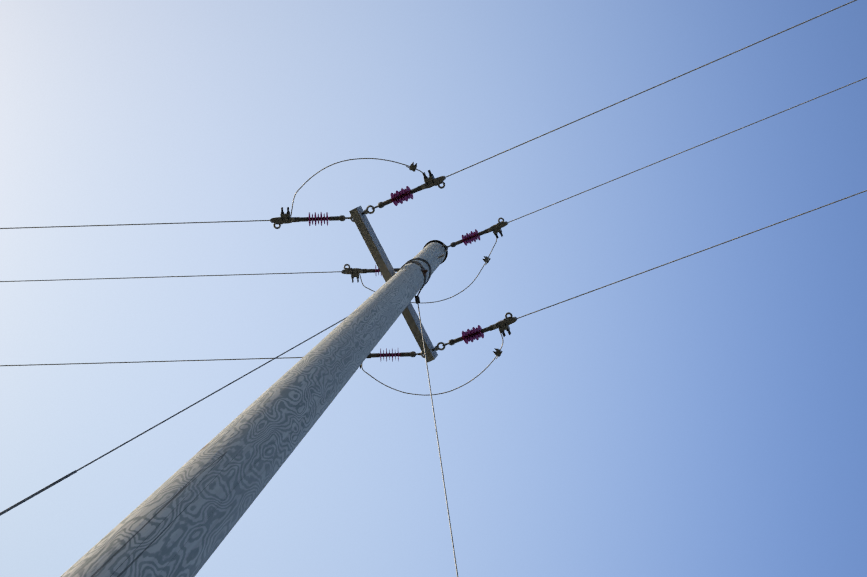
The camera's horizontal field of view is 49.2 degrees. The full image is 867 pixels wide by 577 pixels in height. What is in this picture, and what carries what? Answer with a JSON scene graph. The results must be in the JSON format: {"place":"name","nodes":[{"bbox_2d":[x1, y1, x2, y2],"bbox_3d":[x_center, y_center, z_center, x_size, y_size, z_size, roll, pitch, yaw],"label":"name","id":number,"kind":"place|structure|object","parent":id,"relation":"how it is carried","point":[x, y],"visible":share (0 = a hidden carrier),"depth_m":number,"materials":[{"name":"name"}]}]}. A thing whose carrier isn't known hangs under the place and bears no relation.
{"place":"outdoors","nodes":[
{"label":"outdoors","id":0,"kind":"place"},
{"bbox_2d":[0,0,866,576],"label":"sky","id":1,"kind":"structure","parent":0,"point":[704,413],"materials":[{"name":"blue"}]},
{"bbox_3d":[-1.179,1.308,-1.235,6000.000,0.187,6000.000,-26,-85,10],"label":"ground","id":2,"kind":"structure","parent":0,"visible":0},
{"bbox_2d":[60,240,447,576],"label":"utility pole","id":3,"kind":"object","parent":2,"relation":"on","point":[183,520],"visible":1,"depth_m":2.93,"materials":[{"name":"grey wood"}]},
{"bbox_2d":[0,258,430,515],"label":"guy wire","id":4,"kind":"object","parent":3,"relation":"attached to","point":[65,477],"visible":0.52,"depth_m":5.12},
{"bbox_2d":[341,254,444,282],"bbox_3d":[-0.334,-0.165,7.942,0.881,0.118,0.166,-5,-81,8],"label":"insulator","id":5,"kind":"object","parent":3,"relation":"attached to","point":[354,272],"visible":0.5,"depth_m":7.94,"materials":[{"name":"metal"}]},
{"bbox_2d":[349,206,437,362],"bbox_3d":[-0.189,-0.081,6.988,0.308,0.118,1.257,-26,-85,10],"label":"crossarm","id":6,"kind":"object","parent":3,"relation":"attached to","point":[377,252],"visible":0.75,"depth_m":6.97,"materials":[{"name":"wood"}]},
{"bbox_2d":[270,207,363,228],"bbox_3d":[-0.846,-0.535,6.961,0.714,0.118,0.157,-3,-81,7],"label":"insulator","id":7,"kind":"object","parent":6,"relation":"attached to","point":[285,218],"visible":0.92,"depth_m":6.95,"materials":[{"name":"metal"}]},
{"bbox_2d":[360,348,433,368],"bbox_3d":[-0.327,0.515,7.074,0.712,0.118,0.158,1,-80,7],"label":"insulator","id":8,"kind":"object","parent":6,"relation":"attached to","point":[395,354],"visible":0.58,"depth_m":7.06,"materials":[{"name":"metal"}]},
{"bbox_2d":[0,357,302,365],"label":"conductor","id":9,"kind":"object","parent":8,"relation":"attached to","point":[150,361],"visible":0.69,"depth_m":7.09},
{"bbox_2d":[361,330,502,395],"bbox_3d":[0.012,0.594,7.000,1.087,0.050,0.380,-13,-82,9],"label":"jumper","id":10,"kind":"object","parent":8,"relation":"attached to","point":[498,352],"visible":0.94,"depth_m":6.97,"materials":[{"name":"metal"}]},
{"bbox_2d":[362,170,445,214],"bbox_3d":[-0.231,-0.662,6.844,0.714,0.137,0.165,-26,-85,10],"label":"insulator","id":11,"kind":"object","parent":6,"relation":"attached to","point":[402,195],"visible":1,"depth_m":6.81,"materials":[{"name":"metal"}]},
{"bbox_2d":[290,158,424,215],"bbox_3d":[-0.590,-0.785,6.843,1.041,0.050,0.296,-13,-82,9],"label":"jumper","id":12,"kind":"object","parent":11,"relation":"attached to","point":[412,167],"visible":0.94,"depth_m":6.78,"materials":[{"name":"metal"}]},
{"bbox_2d":[445,0,856,177],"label":"conductor","id":13,"kind":"object","parent":11,"relation":"attached to","point":[656,86],"visible":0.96,"depth_m":6.21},
{"bbox_2d":[432,312,516,350],"bbox_3d":[0.297,0.365,6.952,0.714,0.137,0.167,-26,-85,10],"label":"insulator","id":14,"kind":"object","parent":6,"relation":"attached to","point":[479,331],"visible":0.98,"depth_m":6.92,"materials":[{"name":"metal"}]},
{"bbox_2d":[517,190,866,318],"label":"conductor","id":15,"kind":"object","parent":14,"relation":"attached to","point":[695,253],"visible":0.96,"depth_m":6.39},
{"bbox_2d":[400,261,457,576],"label":"guy wire","id":16,"kind":"object","parent":3,"relation":"attached to","point":[417,299],"visible":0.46,"depth_m":6.14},
{"bbox_2d":[442,217,507,251],"bbox_3d":[0.283,-0.393,8.287,0.834,0.137,0.167,-26,-85,10],"label":"insulator","id":17,"kind":"object","parent":3,"relation":"attached to","point":[476,235],"visible":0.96,"depth_m":8.24,"materials":[{"name":"metal"}]},
{"bbox_2d":[359,238,496,302],"bbox_3d":[0.015,-0.105,8.114,1.163,0.459,0.429,-15,-83,9],"label":"jumper","id":18,"kind":"object","parent":17,"relation":"attached to","point":[486,260],"visible":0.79,"depth_m":8.12,"materials":[{"name":"metal"}]},
{"bbox_2d":[508,77,866,222],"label":"conductor","id":19,"kind":"object","parent":17,"relation":"attached to","point":[691,148],"visible":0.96,"depth_m":7.62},
{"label":"neighbouring building","id":20,"kind":"object","parent":2,"relation":"on","visible":0},
{"bbox_2d":[0,220,269,228],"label":"conductor","id":21,"kind":"object","parent":20,"relation":"attached to","point":[135,224],"visible":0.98,"depth_m":6.98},
{"bbox_2d":[0,271,340,281],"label":"conductor","id":22,"kind":"object","parent":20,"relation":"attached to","point":[169,276],"visible":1,"depth_m":7.97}
]}

